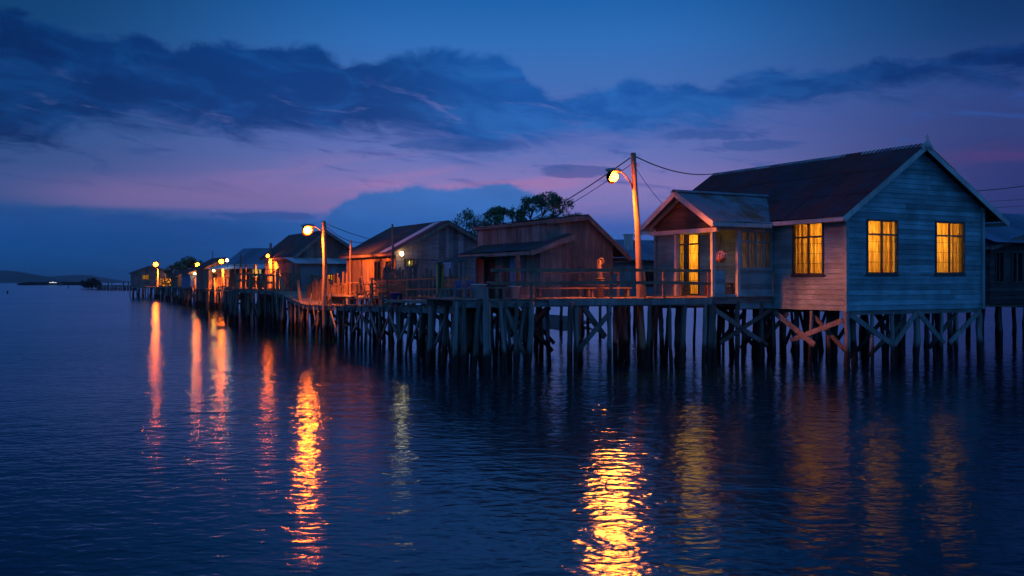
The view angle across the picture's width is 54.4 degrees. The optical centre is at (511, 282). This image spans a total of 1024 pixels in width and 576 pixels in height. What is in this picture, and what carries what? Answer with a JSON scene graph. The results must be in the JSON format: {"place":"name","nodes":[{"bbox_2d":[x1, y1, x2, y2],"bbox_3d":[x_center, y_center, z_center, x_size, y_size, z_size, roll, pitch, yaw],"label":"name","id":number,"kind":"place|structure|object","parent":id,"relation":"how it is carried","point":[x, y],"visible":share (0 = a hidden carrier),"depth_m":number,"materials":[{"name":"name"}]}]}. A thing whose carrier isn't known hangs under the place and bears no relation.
{"place":"outdoors","nodes":[
{"label":"outdoors","id":0,"kind":"place"},
{"bbox_2d":[0,270,74,282],"bbox_3d":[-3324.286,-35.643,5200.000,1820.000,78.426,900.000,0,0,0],"label":"hills","id":1,"kind":"structure","parent":0,"point":[12,277],"depth_m":5106.81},
{"bbox_2d":[50,275,130,282],"bbox_3d":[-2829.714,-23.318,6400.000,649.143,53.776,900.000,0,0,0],"label":"hills","id":2,"kind":"structure","parent":0,"point":[77,278],"depth_m":6260.33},
{"bbox_2d":[163,265,178,297],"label":"broadleaf tree","id":3,"kind":"object","parent":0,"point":[169,270],"visible":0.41,"depth_m":159.62,"materials":[{"name":"green plant"}]},
{"bbox_2d":[389,288,402,304],"bbox_3d":[-4.460,0.544,38.398,0.540,0.681,0.540,0,0,0],"label":"bucket","id":4,"kind":"object","parent":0,"point":[393,296],"visible":0.72,"depth_m":38.20,"materials":[{"name":"blue plastic"}]},
{"bbox_2d":[0,283,1023,575],"bbox_3d":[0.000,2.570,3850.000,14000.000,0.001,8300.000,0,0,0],"label":"water","id":5,"kind":"structure","parent":0,"point":[146,435],"depth_m":14.86,"materials":[{"name":"blue liquid"}]},
{"bbox_2d":[47,282,62,284],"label":"boat","id":6,"kind":"object","parent":5,"relation":"on","point":[54,283],"visible":0.94,"depth_m":857.00,"materials":[{"name":"grey wood"}]},
{"bbox_2d":[80,277,102,288],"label":"shrub","id":7,"kind":"object","parent":5,"relation":"in","point":[88,283],"visible":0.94,"depth_m":398.90,"materials":[{"name":"green plant"}]},
{"bbox_2d":[97,282,135,289],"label":"jetty","id":8,"kind":"object","parent":5,"relation":"in","point":[105,287],"visible":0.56,"depth_m":329.27,"materials":[{"name":"brown wood"}]},
{"bbox_2d":[128,266,172,296],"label":"stilt house","id":9,"kind":"structure","parent":5,"relation":"in","point":[146,276],"depth_m":181.08,"materials":[{"name":"brown wood"}]},
{"bbox_2d":[142,275,148,279],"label":"window","id":10,"kind":"structure","parent":9,"relation":"in","point":[144,277],"depth_m":180.77,"materials":[{"name":"yellow glass"}]},
{"bbox_2d":[152,260,158,297],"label":"street lamp","id":11,"kind":"object","parent":5,"relation":"in","point":[155,264],"visible":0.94,"depth_m":163.87,"materials":[{"name":"yellow metal"}]},
{"bbox_2d":[132,286,220,305],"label":"boardwalk","id":12,"kind":"structure","parent":5,"relation":"in","point":[166,290],"depth_m":143.33,"materials":[{"name":"brown wood"}]},
{"bbox_2d":[156,276,170,289],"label":"shrub","id":13,"kind":"object","parent":12,"relation":"on","point":[163,281],"visible":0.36,"depth_m":167.13,"materials":[{"name":"green plant"}]},
{"bbox_2d":[168,269,198,300],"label":"stilt house","id":14,"kind":"structure","parent":5,"relation":"in","point":[176,279],"depth_m":139.34,"materials":[{"name":"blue wood"}]},
{"bbox_2d":[178,268,196,304],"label":"stilt house","id":15,"kind":"structure","parent":5,"relation":"in","point":[189,276],"depth_m":112.97,"materials":[{"name":"blue wood"}]},
{"bbox_2d":[174,256,202,271],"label":"broadleaf tree","id":16,"kind":"object","parent":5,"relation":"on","point":[186,264],"visible":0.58,"depth_m":149.31,"materials":[{"name":"green plant"}]},
{"bbox_2d":[214,278,215,308],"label":"wooden post","id":17,"kind":"object","parent":5,"relation":"in","point":[214,294],"visible":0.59,"depth_m":95.93,"materials":[{"name":"brown wood"}]},
{"bbox_2d":[193,257,241,308],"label":"stilt house","id":18,"kind":"structure","parent":5,"relation":"in","point":[202,268],"depth_m":97.92,"materials":[{"name":"brown wood"}]},
{"bbox_2d":[213,273,217,282],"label":"window","id":19,"kind":"structure","parent":18,"relation":"in","point":[214,274],"depth_m":97.38,"materials":[{"name":"yellow glass"}]},
{"bbox_2d":[193,277,255,309],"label":"boardwalk","id":20,"kind":"structure","parent":5,"relation":"in","point":[221,294],"depth_m":96.09,"materials":[{"name":"brown wood"}]},
{"bbox_2d":[212,251,212,293],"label":"wooden post","id":21,"kind":"object","parent":20,"relation":"on","point":[212,272],"visible":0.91,"depth_m":91.96,"materials":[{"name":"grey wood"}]},
{"bbox_2d":[218,257,224,302],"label":"street lamp","id":22,"kind":"object","parent":20,"relation":"on","point":[221,260],"visible":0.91,"depth_m":94.11,"materials":[{"name":"yellow metal"}]},
{"bbox_2d":[236,275,239,324],"bbox_3d":[-16.500,1.468,59.794,0.252,3.805,0.193,0,0,16],"label":"wooden post","id":23,"kind":"object","parent":5,"relation":"in","point":[237,323],"visible":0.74,"depth_m":59.74,"materials":[{"name":"brown wood"}]},
{"bbox_2d":[247,277,250,325],"bbox_3d":[-15.564,1.517,59.009,0.239,3.705,0.194,0,0,-20],"label":"wooden post","id":24,"kind":"object","parent":5,"relation":"in","point":[248,309],"visible":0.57,"depth_m":58.93,"materials":[{"name":"brown wood"}]},
{"bbox_2d":[227,286,275,324],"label":"boardwalk","id":25,"kind":"structure","parent":5,"relation":"in","point":[231,303],"depth_m":61.54,"materials":[{"name":"brown wood"}]},
{"bbox_2d":[240,254,241,298],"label":"wooden post","id":26,"kind":"object","parent":25,"relation":"on","point":[240,275],"visible":0.82,"depth_m":62.95,"materials":[{"name":"brown wood"}]},
{"bbox_2d":[233,264,256,287],"bbox_3d":[-16.618,-0.380,61.975,1.801,1.502,0.115,0,0,23],"label":"drying rack","id":27,"kind":"object","parent":25,"relation":"on","point":[245,265],"visible":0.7,"depth_m":61.96,"materials":[{"name":"brown wood"}]},
{"bbox_2d":[259,273,262,325],"bbox_3d":[-14.646,1.417,57.996,0.313,3.910,0.201,0,0,0],"label":"wooden post","id":28,"kind":"object","parent":5,"relation":"in","point":[260,312],"visible":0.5,"depth_m":57.93,"materials":[{"name":"brown wood"}]},
{"bbox_2d":[203,248,333,318],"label":"stilt house","id":29,"kind":"structure","parent":5,"relation":"in","point":[250,256],"depth_m":73.36,"materials":[{"name":"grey wood"}]},
{"bbox_2d":[251,269,261,277],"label":"window","id":30,"kind":"structure","parent":29,"relation":"in","point":[258,271],"depth_m":73.28,"materials":[{"name":"yellow glass"}]},
{"bbox_2d":[266,243,272,323],"bbox_3d":[-15.072,0.468,61.744,0.263,5.809,0.708,0,0,12],"label":"street lamp","id":31,"kind":"object","parent":5,"relation":"in","point":[269,255],"visible":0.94,"depth_m":61.93,"materials":[{"name":"brown wood"}]},
{"bbox_2d":[234,273,305,327],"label":"boardwalk","id":32,"kind":"structure","parent":5,"relation":"in","point":[260,292],"depth_m":57.55,"materials":[{"name":"brown wood"}]},
{"bbox_2d":[249,268,278,288],"bbox_3d":[-14.925,-0.230,59.975,2.201,1.301,0.115,0,0,23],"label":"drying rack","id":33,"kind":"object","parent":32,"relation":"on","point":[264,269],"visible":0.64,"depth_m":59.93,"materials":[{"name":"brown wood"}]},
{"bbox_2d":[276,271,279,328],"bbox_3d":[-12.821,1.371,54.604,0.251,4.004,0.198,0,0,20],"label":"wooden post","id":34,"kind":"object","parent":5,"relation":"in","point":[277,282],"visible":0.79,"depth_m":54.53,"materials":[{"name":"brown wood"}]},
{"bbox_2d":[280,276,285,329],"bbox_3d":[-12.433,1.516,54.002,0.310,3.712,0.195,0,0,0],"label":"wooden post","id":35,"kind":"object","parent":5,"relation":"in","point":[282,284],"visible":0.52,"depth_m":53.94,"materials":[{"name":"brown wood"}]},
{"bbox_2d":[297,280,301,332],"bbox_3d":[-10.725,1.618,50.201,0.263,3.512,0.205,0,0,-25],"label":"wooden post","id":36,"kind":"object","parent":5,"relation":"in","point":[299,297],"visible":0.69,"depth_m":50.13,"materials":[{"name":"brown wood"}]},
{"bbox_2d":[259,230,367,326],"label":"stilt house","id":37,"kind":"structure","parent":5,"relation":"in","point":[301,254],"depth_m":58.74,"materials":[{"name":"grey wood"}]},
{"bbox_2d":[327,274,336,282],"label":"window","id":38,"kind":"structure","parent":37,"relation":"in","point":[330,275],"depth_m":57.03,"materials":[{"name":"yellow glass"}]},
{"bbox_2d":[301,221,327,339],"bbox_3d":[-8.877,0.310,44.707,1.185,6.124,0.415,0,0,-22],"label":"street lamp","id":39,"kind":"object","parent":5,"relation":"in","point":[307,229],"visible":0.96,"depth_m":44.72,"materials":[{"name":"brown wood"}]},
{"bbox_2d":[274,267,356,333],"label":"boardwalk","id":40,"kind":"structure","parent":5,"relation":"in","point":[291,297],"depth_m":52.10,"materials":[{"name":"brown wood"}]},
{"bbox_2d":[279,273,299,290],"bbox_3d":[-12.498,0.020,55.979,1.800,1.103,0.115,0,0,40],"label":"drying rack","id":41,"kind":"object","parent":40,"relation":"on","point":[290,280],"visible":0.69,"depth_m":55.99,"materials":[{"name":"brown wood"}]},
{"bbox_2d":[306,278,321,300],"bbox_3d":[-10.198,0.400,51.260,0.149,1.240,1.798,0,0,-36],"label":"picket fence","id":42,"kind":"object","parent":40,"relation":"on","point":[315,295],"visible":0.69,"depth_m":51.08,"materials":[{"name":"brown wood"}]},
{"bbox_2d":[303,259,512,366],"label":"boardwalk","id":43,"kind":"structure","parent":5,"relation":"in","point":[343,307],"depth_m":38.27,"materials":[{"name":"brown wood"}]},
{"bbox_2d":[355,283,383,303],"bbox_3d":[-6.153,0.500,43.064,1.700,0.903,0.115,0,0,34],"label":"railing","id":44,"kind":"object","parent":43,"relation":"on","point":[360,298],"visible":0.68,"depth_m":43.16,"materials":[{"name":"brown wood"}]},
{"bbox_2d":[379,297,390,304],"bbox_3d":[-4.949,0.734,39.626,0.600,0.350,0.400,0,0,-23],"label":"crate","id":45,"kind":"object","parent":43,"relation":"on","point":[385,302],"visible":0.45,"depth_m":39.45,"materials":[{"name":"brown wood"}]},
{"bbox_2d":[370,278,405,304],"bbox_3d":[-5.116,0.356,40.985,1.801,1.102,0.115,0,0,29],"label":"drying rack","id":46,"kind":"object","parent":43,"relation":"on","point":[387,287],"visible":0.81,"depth_m":41.02,"materials":[{"name":"brown wood"}]},
{"bbox_2d":[377,281,408,299],"bbox_3d":[-4.946,0.332,41.092,0.076,0.876,3.869,0,0,-26],"label":"fishing net","id":47,"kind":"object","parent":43,"relation":"hanging from","point":[390,284],"visible":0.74,"depth_m":40.45,"materials":[{"name":"brown fabric"}]},
{"bbox_2d":[440,273,471,293],"bbox_3d":[-2.010,0.060,34.977,0.071,0.752,3.182,0,0,-24],"label":"fishing net","id":48,"kind":"object","parent":43,"relation":"hanging from","point":[449,283],"visible":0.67,"depth_m":35.28,"materials":[{"name":"grey fabric"}]},
{"bbox_2d":[327,220,549,346],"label":"stilt house","id":49,"kind":"structure","parent":5,"relation":"in","point":[430,243],"depth_m":45.38,"materials":[{"name":"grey wood"}]},
{"bbox_2d":[327,272,347,301],"bbox_3d":[-8.684,0.230,48.968,0.152,1.486,3.475,0,0,-28],"label":"picket fence","id":50,"kind":"object","parent":49,"relation":"on","point":[339,286],"visible":0.73,"depth_m":48.70,"materials":[{"name":"brown wood"}]},
{"bbox_2d":[349,240,351,303],"bbox_3d":[-7.629,-0.406,47.001,0.121,3.152,0.125,0,0,-27],"label":"wooden post","id":51,"kind":"object","parent":49,"relation":"on","point":[350,274],"visible":0.89,"depth_m":46.96,"materials":[{"name":"brown wood"}]},
{"bbox_2d":[361,263,366,290],"bbox_3d":[-7.059,-0.230,47.443,0.030,1.400,0.700,0,0,-29],"label":"door","id":52,"kind":"structure","parent":49,"relation":"in","point":[363,265],"depth_m":47.33,"materials":[{"name":"orange wood"}]},
{"bbox_2d":[374,261,379,283],"bbox_3d":[-6.188,-0.430,45.924,0.105,1.080,0.680,0,0,-29],"label":"window","id":53,"kind":"structure","parent":49,"relation":"in","point":[376,263],"depth_m":46.00,"materials":[{"name":"black glass"}]},
{"bbox_2d":[391,224,393,277],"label":"wooden post","id":54,"kind":"object","parent":49,"relation":"on","point":[392,258],"visible":0.58,"depth_m":42.46,"materials":[{"name":"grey wood"}]},
{"bbox_2d":[383,263,416,296],"bbox_3d":[-4.676,-0.106,41.296,0.153,1.386,3.560,0,0,-29],"label":"picket fence","id":55,"kind":"object","parent":49,"relation":"on","point":[387,272],"visible":0.54,"depth_m":41.19,"materials":[{"name":"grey wood"}]},
{"bbox_2d":[404,259,417,266],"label":"window","id":56,"kind":"structure","parent":49,"relation":"in","point":[410,262],"depth_m":44.39,"materials":[{"name":"yellow glass"}]},
{"bbox_2d":[420,268,458,296],"bbox_3d":[-2.872,0.015,40.178,1.816,1.145,0.112,0,0,-29],"label":"picket fence","id":57,"kind":"object","parent":49,"relation":"on","point":[455,277],"visible":0.3,"depth_m":40.05,"materials":[{"name":"brown wood"}]},
{"bbox_2d":[468,260,469,296],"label":"wooden post","id":58,"kind":"object","parent":49,"relation":"on","point":[469,277],"visible":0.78,"depth_m":41.03,"materials":[{"name":"brown wood"}]},
{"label":"washing line","id":59,"kind":"object","parent":58,"relation":"attached to","visible":0},
{"bbox_2d":[440,262,450,286],"bbox_3d":[-2.729,-0.315,40.521,0.500,1.179,0.134,0,0,0],"label":"hanging cloth","id":60,"kind":"object","parent":59,"relation":"hanging from","point":[447,265],"visible":0.45,"depth_m":40.53,"materials":[{"name":"blue fabric"}]},
{"bbox_2d":[386,214,631,363],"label":"stilt house","id":61,"kind":"structure","parent":5,"relation":"in","point":[585,241],"depth_m":34.01,"materials":[{"name":"brown wood"}]},
{"bbox_2d":[436,264,443,293],"bbox_3d":[-2.620,-0.097,36.296,0.303,1.176,0.138,0,0,0],"label":"hanging cloth","id":62,"kind":"object","parent":61,"relation":"hanging from","point":[442,274],"visible":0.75,"depth_m":36.27,"materials":[{"name":"fabric"}]},
{"bbox_2d":[455,281,466,296],"bbox_3d":[-1.633,0.208,31.586,0.284,0.518,0.296,0,0,31],"label":"chair","id":63,"kind":"object","parent":61,"relation":"on","point":[459,283],"visible":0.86,"depth_m":31.52,"materials":[{"name":"blue plastic"}]},
{"bbox_2d":[465,281,473,296],"bbox_3d":[-1.381,0.208,31.784,0.284,0.518,0.296,0,0,-15],"label":"chair","id":64,"kind":"object","parent":61,"relation":"on","point":[468,285],"visible":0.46,"depth_m":31.66,"materials":[{"name":"blue plastic"}]},
{"bbox_2d":[510,257,521,285],"bbox_3d":[0.138,-0.175,34.105,0.040,1.390,0.790,0,0,-29],"label":"door","id":65,"kind":"structure","parent":61,"relation":"in","point":[512,259],"depth_m":34.22,"materials":[{"name":"blue"}]},
{"bbox_2d":[426,268,713,374],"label":"boardwalk","id":66,"kind":"structure","parent":5,"relation":"in","point":[502,305],"depth_m":29.27,"materials":[{"name":"brown wood"}]},
{"bbox_2d":[471,278,486,298],"bbox_3d":[-0.950,0.170,28.724,0.468,0.591,0.468,0,0,0],"label":"bucket","id":67,"kind":"object","parent":66,"relation":"on","point":[477,290],"visible":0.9,"depth_m":28.55,"materials":[{"name":"blue plastic"}]},
{"bbox_2d":[487,275,504,297],"bbox_3d":[-0.473,0.124,29.214,0.540,0.681,0.540,0,0,0],"label":"bucket","id":68,"kind":"object","parent":66,"relation":"on","point":[491,292],"visible":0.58,"depth_m":29.05,"materials":[{"name":"grey metal"}]},
{"bbox_2d":[507,281,520,297],"bbox_3d":[0.054,0.214,29.403,0.396,0.501,0.396,0,0,0],"label":"bucket","id":69,"kind":"object","parent":66,"relation":"on","point":[513,291],"visible":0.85,"depth_m":29.26,"materials":[{"name":"white plastic"}]},
{"bbox_2d":[515,254,520,285],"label":"wooden post","id":70,"kind":"object","parent":66,"relation":"on","point":[518,273],"visible":0.63,"depth_m":30.75,"materials":[{"name":"red paint"}]},
{"bbox_2d":[519,286,534,297],"bbox_3d":[0.335,0.290,30.035,0.600,0.350,0.400,0,0,-29],"label":"crate","id":71,"kind":"object","parent":66,"relation":"on","point":[524,292],"visible":0.52,"depth_m":29.84,"materials":[{"name":"brown wood"}]},
{"bbox_2d":[535,288,593,297],"bbox_3d":[1.639,0.315,30.822,2.000,0.300,0.330,0,0,-21],"label":"bench","id":72,"kind":"object","parent":66,"relation":"on","point":[592,292],"visible":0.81,"depth_m":30.60,"materials":[{"name":"brown wood"}]},
{"bbox_2d":[595,258,604,297],"bbox_3d":[2.694,-0.137,30.457,0.283,1.220,0.284,0,0,0],"label":"mooring post","id":73,"kind":"object","parent":66,"relation":"on","point":[600,290],"visible":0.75,"depth_m":30.39,"materials":[{"name":"brown wood"}]},
{"bbox_2d":[584,287,631,296],"bbox_3d":[2.984,0.315,31.305,1.600,0.300,0.330,0,0,-21],"label":"bench","id":74,"kind":"object","parent":66,"relation":"on","point":[623,288],"visible":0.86,"depth_m":31.26,"materials":[{"name":"brown wood"}]},
{"bbox_2d":[639,286,643,297],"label":"short post","id":75,"kind":"object","parent":66,"relation":"on","point":[641,293],"visible":1,"depth_m":30.32,"materials":[{"name":"brown wood"}]},
{"bbox_2d":[642,272,645,297],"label":"wooden post","id":76,"kind":"object","parent":66,"relation":"on","point":[643,277],"visible":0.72,"depth_m":30.55,"materials":[{"name":"brown wood"}]},
{"bbox_2d":[605,153,645,365],"bbox_3d":[3.476,-0.298,30.350,1.413,7.342,0.384,0,0,-23],"label":"street lamp","id":77,"kind":"object","parent":5,"relation":"in","point":[612,176],"visible":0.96,"depth_m":30.42,"materials":[{"name":"brown wood"}]},
{"bbox_2d":[530,158,629,219],"bbox_3d":[-0.709,-2.926,45.249,0.036,1.948,30.808,0,0,-17],"label":"power line","id":78,"kind":"object","parent":77,"relation":"attached to","point":[580,191],"visible":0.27,"depth_m":35.02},
{"bbox_2d":[546,164,630,217],"bbox_3d":[-0.923,-2.668,45.249,0.022,2.013,30.932,0,0,-17],"label":"power line","id":79,"kind":"object","parent":77,"relation":"attached to","point":[584,195],"visible":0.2,"depth_m":34.41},
{"bbox_2d":[636,156,717,174],"bbox_3d":[5.870,-4.017,34.630,0.036,0.497,9.309,0,0,27],"label":"power line","id":80,"kind":"object","parent":77,"relation":"attached to","point":[673,170],"visible":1,"depth_m":33.73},
{"bbox_2d":[559,234,702,334],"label":"stilt house","id":81,"kind":"structure","parent":5,"relation":"in","point":[627,244],"depth_m":48.06,"materials":[{"name":"brown wood"}]},
{"bbox_2d":[644,268,653,286],"bbox_3d":[6.580,-0.230,47.905,0.600,0.900,0.105,0,0,-29],"label":"window","id":82,"kind":"structure","parent":81,"relation":"in","point":[649,275],"depth_m":47.98,"materials":[{"name":"black glass"}]},
{"bbox_2d":[640,134,1009,369],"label":"stilt house","id":83,"kind":"structure","parent":5,"relation":"in","point":[893,235],"depth_m":31.35,"materials":[{"name":"blue paint"}]},
{"bbox_2d":[671,284,689,294],"bbox_3d":[5.597,0.220,33.005,0.400,0.420,0.500,0,0,44],"label":"crate","id":84,"kind":"object","parent":83,"relation":"on","point":[684,289],"visible":0.66,"depth_m":32.89,"materials":[{"name":"brown wood"}]},
{"bbox_2d":[679,234,685,281],"bbox_3d":[6.188,-0.710,35.980,0.216,2.350,0.450,0,0,-29],"label":"window","id":85,"kind":"structure","parent":83,"relation":"in","point":[682,241],"depth_m":36.11,"materials":[{"name":"yellow glass"}]},
{"bbox_2d":[686,235,699,294],"bbox_3d":[6.505,-0.710,35.404,0.216,2.350,0.700,0,0,-29],"label":"door","id":86,"kind":"structure","parent":83,"relation":"in","point":[694,255],"depth_m":35.54,"materials":[{"name":"yellow glass"}]},
{"bbox_2d":[716,236,727,262],"bbox_3d":[6.540,-1.046,31.188,0.450,0.871,0.426,0,0,0],"label":"hanging basket","id":87,"kind":"object","parent":83,"relation":"hanging from","point":[721,258],"visible":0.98,"depth_m":31.13,"materials":[{"name":"plant"}]},
{"bbox_2d":[725,286,731,293],"bbox_3d":[6.677,0.280,31.374,0.420,0.300,0.300,0,0,-29],"label":"crate","id":88,"kind":"object","parent":83,"relation":"on","point":[730,290],"visible":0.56,"depth_m":31.27,"materials":[{"name":"brown wood"}]},
{"bbox_2d":[741,231,772,268],"bbox_3d":[7.707,-1.020,31.617,1.360,1.200,0.215,0,0,-29],"label":"window","id":89,"kind":"structure","parent":83,"relation":"in","point":[756,246],"depth_m":31.68,"materials":[{"name":"glass"}]},
{"bbox_2d":[790,222,824,275],"bbox_3d":[9.146,-1.015,30.624,0.255,1.660,1.369,0,0,-29],"label":"window","id":90,"kind":"structure","parent":83,"relation":"in","point":[809,238],"depth_m":30.64,"materials":[{"name":"yellow glass"}]},
{"bbox_2d":[865,219,900,275],"bbox_3d":[11.137,-1.050,30.076,1.445,1.690,0.256,0,0,-29],"label":"window","id":91,"kind":"structure","parent":83,"relation":"in","point":[879,234],"depth_m":30.08,"materials":[{"name":"yellow glass"}]},
{"bbox_2d":[934,221,966,274],"bbox_3d":[13.839,-1.073,31.582,1.502,1.705,0.256,0,0,-29],"label":"window","id":92,"kind":"structure","parent":83,"relation":"in","point":[949,257],"depth_m":31.63,"materials":[{"name":"yellow glass"}]},
{"bbox_2d":[978,186,1022,190],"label":"power line","id":93,"kind":"object","parent":83,"relation":"attached to","point":[1001,188],"visible":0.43,"depth_m":37.81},
{"bbox_2d":[859,213,1023,352],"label":"stilt house","id":94,"kind":"structure","parent":5,"relation":"in","point":[1004,266],"depth_m":38.08,"materials":[{"name":"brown wood"}]},
{"bbox_2d":[995,251,1003,282],"bbox_3d":[18.477,-0.580,37.776,0.500,1.200,0.105,0,0,-29],"label":"window","id":95,"kind":"structure","parent":94,"relation":"in","point":[998,254],"depth_m":37.76,"materials":[{"name":"black glass"}]},
{"bbox_2d":[1011,251,1022,282],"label":"window","id":96,"kind":"structure","parent":94,"relation":"in","point":[1016,271],"depth_m":38.30,"materials":[{"name":"black glass"}]},
{"bbox_2d":[0,0,1023,280],"label":"sky","id":97,"kind":"structure","parent":0,"point":[135,134],"materials":[{"name":"blue"}]},
{"bbox_2d":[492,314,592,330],"bbox_3d":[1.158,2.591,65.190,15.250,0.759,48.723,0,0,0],"label":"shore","id":98,"kind":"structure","parent":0,"point":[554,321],"depth_m":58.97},
{"bbox_2d":[452,208,483,236],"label":"broadleaf tree","id":99,"kind":"object","parent":98,"relation":"on","point":[470,216],"visible":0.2,"depth_m":70.08,"materials":[{"name":"green plant"}]},
{"bbox_2d":[475,191,581,316],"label":"broadleaf tree","id":100,"kind":"object","parent":98,"relation":"on","point":[499,211],"visible":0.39,"depth_m":67.85,"materials":[{"name":"green plant"}]},
{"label":"shore","id":101,"kind":"structure","parent":0,"visible":0},
{"bbox_2d":[17,281,79,284],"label":"mangrove belt","id":102,"kind":"object","parent":101,"relation":"on","point":[45,283],"visible":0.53,"depth_m":897.33,"materials":[{"name":"plant"}]}
]}

